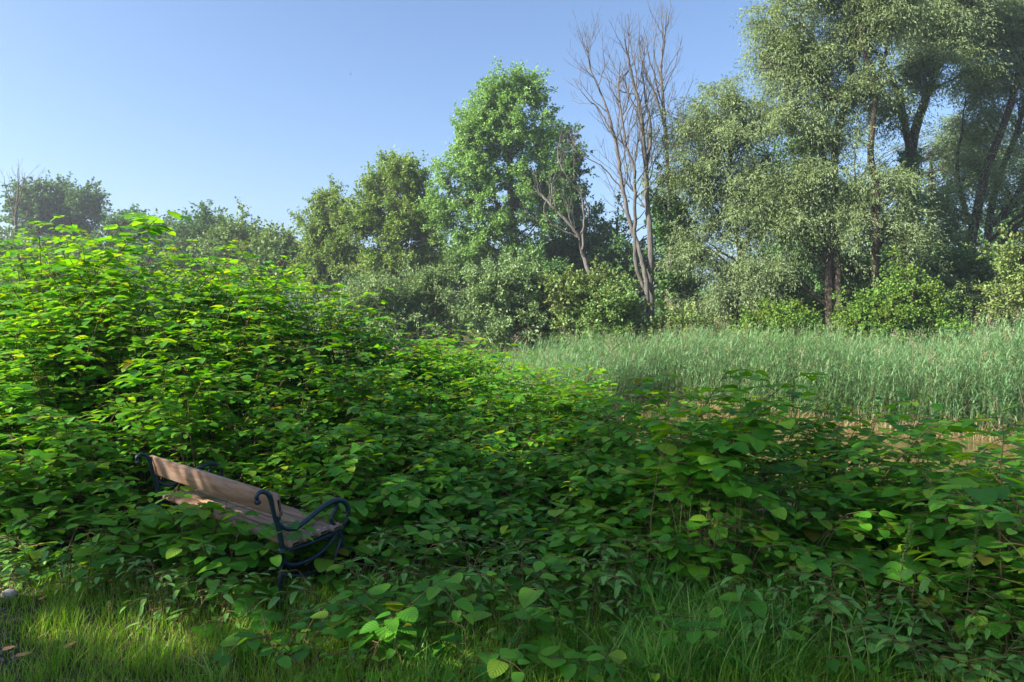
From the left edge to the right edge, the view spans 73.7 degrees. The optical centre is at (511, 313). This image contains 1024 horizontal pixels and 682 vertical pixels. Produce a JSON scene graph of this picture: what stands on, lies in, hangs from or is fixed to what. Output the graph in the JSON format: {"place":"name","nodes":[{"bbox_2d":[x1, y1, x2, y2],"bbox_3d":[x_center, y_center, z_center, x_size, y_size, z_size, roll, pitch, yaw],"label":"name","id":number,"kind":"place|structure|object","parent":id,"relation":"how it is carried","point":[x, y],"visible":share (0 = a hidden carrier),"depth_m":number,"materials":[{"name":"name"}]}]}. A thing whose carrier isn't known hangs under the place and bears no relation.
{"place":"outdoors","nodes":[
{"label":"outdoors","id":0,"kind":"place"},
{"bbox_2d":[243,346,713,426],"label":"sedge meadow","id":1,"kind":"structure","parent":0,"point":[498,365],"depth_m":21.23,"materials":[{"name":"green plant"}]},
{"bbox_2d":[0,315,1023,681],"bbox_3d":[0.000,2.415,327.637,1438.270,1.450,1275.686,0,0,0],"label":"ground","id":2,"kind":"structure","parent":0,"point":[310,567],"depth_m":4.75,"materials":[{"name":"green plant"}]},
{"bbox_2d":[3,646,13,650],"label":"fallen leaf","id":3,"kind":"object","parent":2,"relation":"on","point":[7,647],"visible":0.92,"depth_m":4.00,"materials":[{"name":"brown plant"}]},
{"bbox_2d":[1,589,18,598],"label":"stone","id":4,"kind":"object","parent":2,"relation":"on","point":[13,591],"visible":0.83,"depth_m":4.83,"materials":[{"name":"grey stone"}]},
{"bbox_2d":[0,161,46,317],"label":"dead tree","id":5,"kind":"object","parent":2,"relation":"on","point":[16,207],"visible":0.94,"depth_m":79.98,"materials":[{"name":"wood"}]},
{"bbox_2d":[15,652,31,656],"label":"fallen leaf","id":6,"kind":"object","parent":2,"relation":"on","point":[20,654],"visible":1,"depth_m":3.93,"materials":[{"name":"brown plant"}]},
{"bbox_2d":[0,170,65,255],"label":"poplar","id":7,"kind":"object","parent":2,"relation":"on","point":[38,209],"visible":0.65,"depth_m":85.00,"materials":[{"name":"green plant"}]},
{"bbox_2d":[0,542,85,588],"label":"leafy weed","id":8,"kind":"object","parent":2,"relation":"on","point":[23,569],"visible":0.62,"depth_m":5.01,"materials":[{"name":"green plant"}]},
{"bbox_2d":[0,225,87,314],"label":"round tree","id":9,"kind":"object","parent":2,"relation":"on","point":[23,247],"visible":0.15,"depth_m":70.93,"materials":[{"name":"green plant"}]},
{"bbox_2d":[28,171,101,319],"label":"poplar","id":10,"kind":"object","parent":2,"relation":"on","point":[64,185],"visible":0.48,"depth_m":86.71,"materials":[{"name":"green plant"}]},
{"bbox_2d":[61,641,76,648],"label":"fallen leaf","id":11,"kind":"object","parent":2,"relation":"on","point":[71,643],"visible":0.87,"depth_m":4.03,"materials":[{"name":"brown plant"}]},
{"bbox_2d":[44,177,115,259],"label":"poplar","id":12,"kind":"object","parent":2,"relation":"on","point":[90,202],"visible":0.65,"depth_m":86.83,"materials":[{"name":"green plant"}]},
{"bbox_2d":[0,213,169,397],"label":"knotweed stem","id":13,"kind":"object","parent":2,"relation":"on","point":[106,251],"visible":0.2,"depth_m":9.08,"materials":[{"name":"green plant"}]},
{"bbox_2d":[6,241,165,477],"bbox_3d":[-5.424,0.544,8.649,1.843,3.049,1.915,0,0,0],"label":"knotweed stem","id":14,"kind":"object","parent":2,"relation":"on","point":[70,279],"visible":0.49,"depth_m":8.74,"materials":[{"name":"green plant"}]},
{"bbox_2d":[0,211,192,416],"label":"knotweed stem","id":15,"kind":"object","parent":2,"relation":"on","point":[140,219],"visible":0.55,"depth_m":8.85,"materials":[{"name":"green plant"}]},
{"bbox_2d":[88,203,183,308],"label":"round tree","id":16,"kind":"object","parent":2,"relation":"on","point":[118,220],"visible":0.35,"depth_m":72.52,"materials":[{"name":"green plant"}]},
{"bbox_2d":[69,227,216,322],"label":"round tree","id":17,"kind":"object","parent":2,"relation":"on","point":[155,260],"visible":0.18,"depth_m":70.12,"materials":[{"name":"green plant"}]},
{"bbox_2d":[115,501,215,579],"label":"knotweed stem","id":18,"kind":"object","parent":2,"relation":"on","point":[210,523],"visible":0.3,"depth_m":5.38,"materials":[{"name":"green plant"}]},
{"bbox_2d":[125,259,244,452],"bbox_3d":[-4.702,0.675,9.708,1.624,2.837,2.278,0,0,-25],"label":"knotweed stem","id":19,"kind":"object","parent":2,"relation":"on","point":[217,268],"visible":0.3,"depth_m":9.51,"materials":[{"name":"green plant"}]},
{"bbox_2d":[160,199,235,337],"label":"round tree","id":20,"kind":"object","parent":2,"relation":"on","point":[183,229],"visible":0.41,"depth_m":68.81,"materials":[{"name":"green plant"}]},
{"bbox_2d":[169,499,261,593],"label":"knotweed stem","id":21,"kind":"object","parent":2,"relation":"on","point":[224,525],"visible":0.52,"depth_m":4.93,"materials":[{"name":"green plant"}]},
{"bbox_2d":[181,569,259,636],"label":"knotweed stem","id":22,"kind":"object","parent":2,"relation":"on","point":[231,579],"visible":0.71,"depth_m":4.39,"materials":[{"name":"green plant"}]},
{"bbox_2d":[182,196,280,302],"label":"round tree","id":23,"kind":"object","parent":2,"relation":"on","point":[236,230],"visible":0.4,"depth_m":64.52,"materials":[{"name":"green plant"}]},
{"bbox_2d":[156,271,308,453],"bbox_3d":[-4.191,0.723,9.997,2.268,2.729,1.688,0,0,0],"label":"knotweed stem","id":24,"kind":"object","parent":2,"relation":"on","point":[235,309],"visible":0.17,"depth_m":9.88,"materials":[{"name":"green plant"}]},
{"bbox_2d":[135,452,350,608],"bbox_3d":[-2.256,1.655,5.591,2.050,0.891,0.797,0,0,40],"label":"park bench","id":25,"kind":"object","parent":2,"relation":"on","point":[267,505],"visible":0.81,"depth_m":5.22,"materials":[{"name":"brown wood"}]},
{"bbox_2d":[187,509,314,596],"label":"knotweed stem","id":26,"kind":"object","parent":2,"relation":"on","point":[265,532],"visible":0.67,"depth_m":4.87,"materials":[{"name":"green plant"}]},
{"bbox_2d":[197,517,314,629],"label":"knotweed stem","id":27,"kind":"object","parent":2,"relation":"on","point":[246,563],"visible":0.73,"depth_m":4.70,"materials":[{"name":"green plant"}]},
{"bbox_2d":[174,284,342,446],"bbox_3d":[-3.756,0.824,10.219,2.376,2.562,2.424,0,0,0],"label":"knotweed stem","id":28,"kind":"object","parent":2,"relation":"on","point":[304,313],"visible":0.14,"depth_m":10.08,"materials":[{"name":"green plant"}]},
{"bbox_2d":[220,219,325,319],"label":"round tree","id":29,"kind":"object","parent":2,"relation":"on","point":[274,248],"visible":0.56,"depth_m":58.78,"materials":[{"name":"green plant"}]},
{"bbox_2d":[277,173,367,342],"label":"maple tree","id":30,"kind":"object","parent":2,"relation":"on","point":[329,247],"visible":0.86,"depth_m":51.01,"materials":[{"name":"green plant"}]},
{"bbox_2d":[300,264,435,355],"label":"bush","id":31,"kind":"object","parent":2,"relation":"on","point":[381,284],"visible":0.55,"depth_m":32.32,"materials":[{"name":"green plant"}]},
{"bbox_2d":[343,583,404,658],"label":"knotweed stem","id":32,"kind":"object","parent":2,"relation":"on","point":[377,590],"visible":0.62,"depth_m":4.00,"materials":[{"name":"green plant"}]},
{"bbox_2d":[312,145,466,348],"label":"maple tree","id":33,"kind":"object","parent":2,"relation":"on","point":[404,180],"visible":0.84,"depth_m":49.12,"materials":[{"name":"green plant"}]},
{"bbox_2d":[320,221,500,343],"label":"alder tree","id":34,"kind":"object","parent":2,"relation":"on","point":[465,285],"visible":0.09,"depth_m":57.41,"materials":[{"name":"green plant"}]},
{"bbox_2d":[363,249,474,356],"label":"bush","id":35,"kind":"object","parent":2,"relation":"on","point":[427,278],"visible":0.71,"depth_m":33.48,"materials":[{"name":"green plant"}]},
{"bbox_2d":[380,329,471,440],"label":"knotweed stem","id":36,"kind":"object","parent":2,"relation":"on","point":[444,359],"visible":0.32,"depth_m":10.45,"materials":[{"name":"green plant"}]},
{"bbox_2d":[359,571,503,681],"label":"knotweed stem","id":37,"kind":"object","parent":2,"relation":"on","point":[439,583],"visible":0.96,"depth_m":3.83,"materials":[{"name":"green plant"}]},
{"bbox_2d":[0,218,883,328],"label":"woodland","id":38,"kind":"object","parent":2,"relation":"on","point":[152,304],"visible":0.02,"depth_m":97.20,"materials":[{"name":"green plant"}]},
{"bbox_2d":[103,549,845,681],"bbox_3d":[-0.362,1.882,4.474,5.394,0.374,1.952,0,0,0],"label":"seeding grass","id":39,"kind":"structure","parent":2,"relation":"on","point":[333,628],"depth_m":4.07,"materials":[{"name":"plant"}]},
{"bbox_2d":[411,56,572,349],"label":"poplar tree","id":40,"kind":"object","parent":2,"relation":"on","point":[486,120],"visible":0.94,"depth_m":47.27,"materials":[{"name":"green plant"}]},
{"bbox_2d":[435,245,566,356],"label":"bush","id":41,"kind":"object","parent":2,"relation":"on","point":[497,298],"visible":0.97,"depth_m":32.21,"materials":[{"name":"green plant"}]},
{"bbox_2d":[0,215,1023,681],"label":"knotweed thicket","id":42,"kind":"object","parent":2,"relation":"on","point":[48,429],"visible":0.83,"depth_m":6.40,"materials":[{"name":"green plant"}]},
{"bbox_2d":[0,503,1023,681],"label":"edge weeds","id":43,"kind":"object","parent":2,"relation":"on","point":[604,578],"visible":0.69,"depth_m":4.35,"materials":[{"name":"green plant"}]},
{"bbox_2d":[500,558,579,666],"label":"knotweed stem","id":44,"kind":"object","parent":2,"relation":"on","point":[527,596],"visible":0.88,"depth_m":4.02,"materials":[{"name":"green plant"}]},
{"bbox_2d":[510,248,575,353],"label":"bush","id":45,"kind":"object","parent":2,"relation":"on","point":[550,266],"visible":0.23,"depth_m":34.49,"materials":[{"name":"green plant"}]},
{"bbox_2d":[520,126,590,284],"bbox_3d":[2.570,-4.087,38.172,4.498,13.794,2.475,0,0,12],"label":"dead tree","id":46,"kind":"object","parent":2,"relation":"on","point":[581,242],"visible":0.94,"depth_m":37.99,"materials":[{"name":"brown wood"}]},
{"bbox_2d":[532,111,598,341],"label":"poplar tree","id":47,"kind":"object","parent":2,"relation":"on","point":[568,160],"visible":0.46,"depth_m":55.44,"materials":[{"name":"green plant"}]},
{"bbox_2d":[496,189,636,342],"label":"alder tree","id":48,"kind":"object","parent":2,"relation":"on","point":[559,247],"visible":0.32,"depth_m":50.92,"materials":[{"name":"green plant"}]},
{"bbox_2d":[528,253,656,345],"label":"bush","id":49,"kind":"object","parent":2,"relation":"on","point":[565,285],"visible":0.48,"depth_m":31.41,"materials":[{"name":"green plant"}]},
{"bbox_2d":[562,273,693,351],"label":"bush","id":50,"kind":"object","parent":2,"relation":"on","point":[622,304],"visible":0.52,"depth_m":30.48,"materials":[{"name":"green plant"}]},
{"bbox_2d":[568,374,694,477],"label":"knotweed stem","id":51,"kind":"object","parent":2,"relation":"on","point":[607,441],"visible":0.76,"depth_m":6.85,"materials":[{"name":"green plant"}]},
{"bbox_2d":[564,187,717,310],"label":"alder tree","id":52,"kind":"object","parent":2,"relation":"on","point":[615,259],"visible":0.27,"depth_m":49.16,"materials":[{"name":"green plant"}]},
{"bbox_2d":[563,6,719,335],"bbox_3d":[5.934,-5.963,32.948,6.201,17.531,5.719,0,0,-32],"label":"dead tree","id":53,"kind":"object","parent":2,"relation":"on","point":[647,285],"visible":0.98,"depth_m":32.77,"materials":[{"name":"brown wood"}]},
{"bbox_2d":[617,0,682,314],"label":"dead tree","id":54,"kind":"object","parent":2,"relation":"on","point":[662,91],"visible":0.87,"depth_m":34.62,"materials":[{"name":"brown wood"}]},
{"bbox_2d":[640,157,700,359],"bbox_3d":[8.035,-2.536,34.840,3.228,10.605,3.409,0,0,32],"label":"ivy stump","id":55,"kind":"object","parent":2,"relation":"on","point":[660,230],"visible":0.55,"depth_m":34.50,"materials":[{"name":"green plant"}]},
{"bbox_2d":[572,368,794,567],"bbox_3d":[1.318,1.264,5.553,1.637,1.629,1.369,0,0,10],"label":"knotweed stem","id":56,"kind":"object","parent":2,"relation":"on","point":[758,443],"visible":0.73,"depth_m":5.36,"materials":[{"name":"green plant"}]},
{"bbox_2d":[641,299,731,345],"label":"bush","id":57,"kind":"object","parent":2,"relation":"on","point":[672,321],"visible":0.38,"depth_m":30.62,"materials":[{"name":"green plant"}]},
{"bbox_2d":[625,66,812,343],"bbox_3d":[10.235,-4.418,32.863,9.497,14.484,7.203,0,0,0],"label":"willow tree","id":58,"kind":"object","parent":2,"relation":"on","point":[732,131],"visible":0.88,"depth_m":32.35,"materials":[{"name":"green plant"}]},
{"bbox_2d":[663,496,792,586],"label":"leafy weed","id":59,"kind":"object","parent":2,"relation":"on","point":[733,537],"visible":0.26,"depth_m":4.69,"materials":[{"name":"green plant"}]},
{"bbox_2d":[647,373,829,546],"bbox_3d":[1.816,1.266,5.323,1.499,1.609,1.640,0,0,0],"label":"knotweed stem","id":60,"kind":"object","parent":2,"relation":"on","point":[750,492],"visible":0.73,"depth_m":5.13,"materials":[{"name":"green plant"}]},
{"bbox_2d":[476,307,1023,436],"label":"reed bed","id":61,"kind":"object","parent":2,"relation":"on","point":[847,386],"visible":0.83,"depth_m":18.30,"materials":[{"name":"green plant"}]},
{"bbox_2d":[701,258,824,344],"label":"bush","id":62,"kind":"object","parent":2,"relation":"on","point":[807,297],"visible":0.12,"depth_m":33.72,"materials":[{"name":"green plant"}]},
{"bbox_2d":[723,295,829,350],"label":"bush","id":63,"kind":"object","parent":2,"relation":"on","point":[787,317],"visible":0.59,"depth_m":29.01,"materials":[{"name":"green plant"}]},
{"bbox_2d":[719,112,855,306],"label":"alder tree","id":64,"kind":"object","parent":2,"relation":"on","point":[817,284],"visible":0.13,"depth_m":45.02,"materials":[{"name":"green plant"}]},
{"bbox_2d":[704,0,897,344],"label":"willow tree","id":65,"kind":"object","parent":2,"relation":"on","point":[787,61],"visible":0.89,"depth_m":30.97,"materials":[{"name":"green plant"}]},
{"bbox_2d":[588,384,1023,443],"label":"dead reed straw","id":66,"kind":"object","parent":2,"relation":"on","point":[885,424],"visible":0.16,"depth_m":16.40,"materials":[{"name":"beige plant"}]},
{"bbox_2d":[809,233,890,347],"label":"bush","id":67,"kind":"object","parent":2,"relation":"on","point":[856,278],"visible":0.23,"depth_m":33.84,"materials":[{"name":"green plant"}]},
{"bbox_2d":[796,585,936,658],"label":"leafy weed","id":68,"kind":"object","parent":2,"relation":"on","point":[915,630],"visible":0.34,"depth_m":3.88,"materials":[{"name":"green plant"}]},
{"bbox_2d":[797,0,959,293],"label":"willow tree","id":69,"kind":"object","parent":2,"relation":"on","point":[886,16],"visible":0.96,"depth_m":30.20,"materials":[{"name":"green plant"}]},
{"bbox_2d":[809,593,979,681],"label":"leafy weed","id":70,"kind":"object","parent":2,"relation":"on","point":[891,631],"visible":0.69,"depth_m":3.68,"materials":[{"name":"green plant"}]},
{"bbox_2d":[814,246,983,353],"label":"bush","id":71,"kind":"object","parent":2,"relation":"on","point":[888,307],"visible":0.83,"depth_m":28.51,"materials":[{"name":"green plant"}]},
{"bbox_2d":[806,390,998,557],"bbox_3d":[3.196,1.357,5.499,1.281,1.404,1.926,0,0,0],"label":"knotweed stem","id":72,"kind":"object","parent":2,"relation":"on","point":[943,428],"visible":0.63,"depth_m":5.34,"materials":[{"name":"green plant"}]},
{"bbox_2d":[896,521,914,613],"bbox_3d":[2.355,1.636,4.103,0.113,0.781,0.056,0,0,-11],"label":"nettle spike","id":73,"kind":"object","parent":2,"relation":"on","point":[907,536],"visible":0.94,"depth_m":4.10,"materials":[{"name":"green plant"}]},
{"bbox_2d":[814,160,1001,348],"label":"alder tree","id":74,"kind":"object","parent":2,"relation":"on","point":[884,265],"visible":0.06,"depth_m":43.65,"materials":[{"name":"green plant"}]},
{"bbox_2d":[816,111,1023,344],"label":"willow tree","id":75,"kind":"object","parent":2,"relation":"on","point":[929,146],"visible":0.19,"depth_m":43.60,"materials":[{"name":"green plant"}]},
{"bbox_2d":[842,403,1023,591],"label":"knotweed stem","id":76,"kind":"object","parent":2,"relation":"on","point":[939,527],"visible":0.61,"depth_m":4.64,"materials":[{"name":"green plant"}]},
{"bbox_2d":[846,0,1022,351],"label":"willow tree","id":77,"kind":"object","parent":2,"relation":"on","point":[965,15],"visible":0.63,"depth_m":33.33,"materials":[{"name":"green plant"}]},
{"bbox_2d":[902,261,999,345],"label":"bush","id":78,"kind":"object","parent":2,"relation":"on","point":[957,295],"visible":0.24,"depth_m":31.09,"materials":[{"name":"green plant"}]},
{"bbox_2d":[884,0,1023,291],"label":"willow tree","id":79,"kind":"object","parent":2,"relation":"on","point":[1012,37],"visible":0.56,"depth_m":35.44,"materials":[{"name":"green plant"}]},
{"bbox_2d":[915,242,999,343],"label":"bush","id":80,"kind":"object","parent":2,"relation":"on","point":[959,263],"visible":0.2,"depth_m":33.18,"materials":[{"name":"green plant"}]},
{"bbox_2d":[901,630,1023,681],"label":"leafy weed","id":81,"kind":"object","parent":2,"relation":"on","point":[968,676],"visible":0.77,"depth_m":3.43,"materials":[{"name":"green plant"}]},
{"bbox_2d":[906,451,1023,638],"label":"knotweed stem","id":82,"kind":"object","parent":2,"relation":"on","point":[987,496],"visible":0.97,"depth_m":3.85,"materials":[{"name":"green plant"}]},
{"bbox_2d":[964,504,984,642],"bbox_3d":[2.639,1.552,3.905,0.122,0.948,0.068,0,0,-13],"label":"nettle spike","id":83,"kind":"object","parent":2,"relation":"on","point":[974,542],"visible":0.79,"depth_m":3.90,"materials":[{"name":"green plant"}]},
{"bbox_2d":[952,237,1023,339],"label":"bush","id":84,"kind":"object","parent":2,"relation":"on","point":[987,276],"visible":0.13,"depth_m":32.36,"materials":[{"name":"green plant"}]},
{"bbox_2d":[953,223,1023,348],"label":"bush","id":85,"kind":"object","parent":2,"relation":"on","point":[1011,299],"visible":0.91,"depth_m":28.87,"materials":[{"name":"green plant"}]},
{"bbox_2d":[953,40,1023,291],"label":"willow tree","id":86,"kind":"object","parent":2,"relation":"on","point":[1019,122],"visible":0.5,"depth_m":36.90,"materials":[{"name":"green plant"}]},
{"bbox_2d":[959,112,1023,332],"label":"alder tree","id":87,"kind":"object","parent":2,"relation":"on","point":[994,232],"visible":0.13,"depth_m":43.84,"materials":[{"name":"green plant"}]},
{"bbox_2d":[0,0,1023,314],"label":"sky","id":88,"kind":"structure","parent":0,"point":[168,104],"materials":[{"name":"blue"}]},
{"bbox_2d":[173,528,981,681],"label":"tall grass","id":89,"kind":"structure","parent":0,"point":[686,650],"depth_m":3.81,"materials":[{"name":"green plant"}]},
{"bbox_2d":[637,479,817,600],"bbox_3d":[1.480,1.592,4.914,1.480,0.874,1.079,0,0,0],"label":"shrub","id":90,"kind":"object","parent":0,"point":[739,545],"visible":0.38,"depth_m":4.80,"materials":[{"name":"plant"}]},
{"bbox_2d":[573,398,1023,533],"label":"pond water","id":91,"kind":"structure","parent":0,"point":[971,446],"depth_m":14.19,"materials":[{"name":"brown liquid"}]},
{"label":"path","id":92,"kind":"structure","parent":0,"visible":0},
{"bbox_2d":[0,563,34,669],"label":"path gravel","id":93,"kind":"structure","parent":92,"relation":"on","point":[2,651],"depth_m":4.38,"materials":[{"name":"grey gravel"}]}
]}

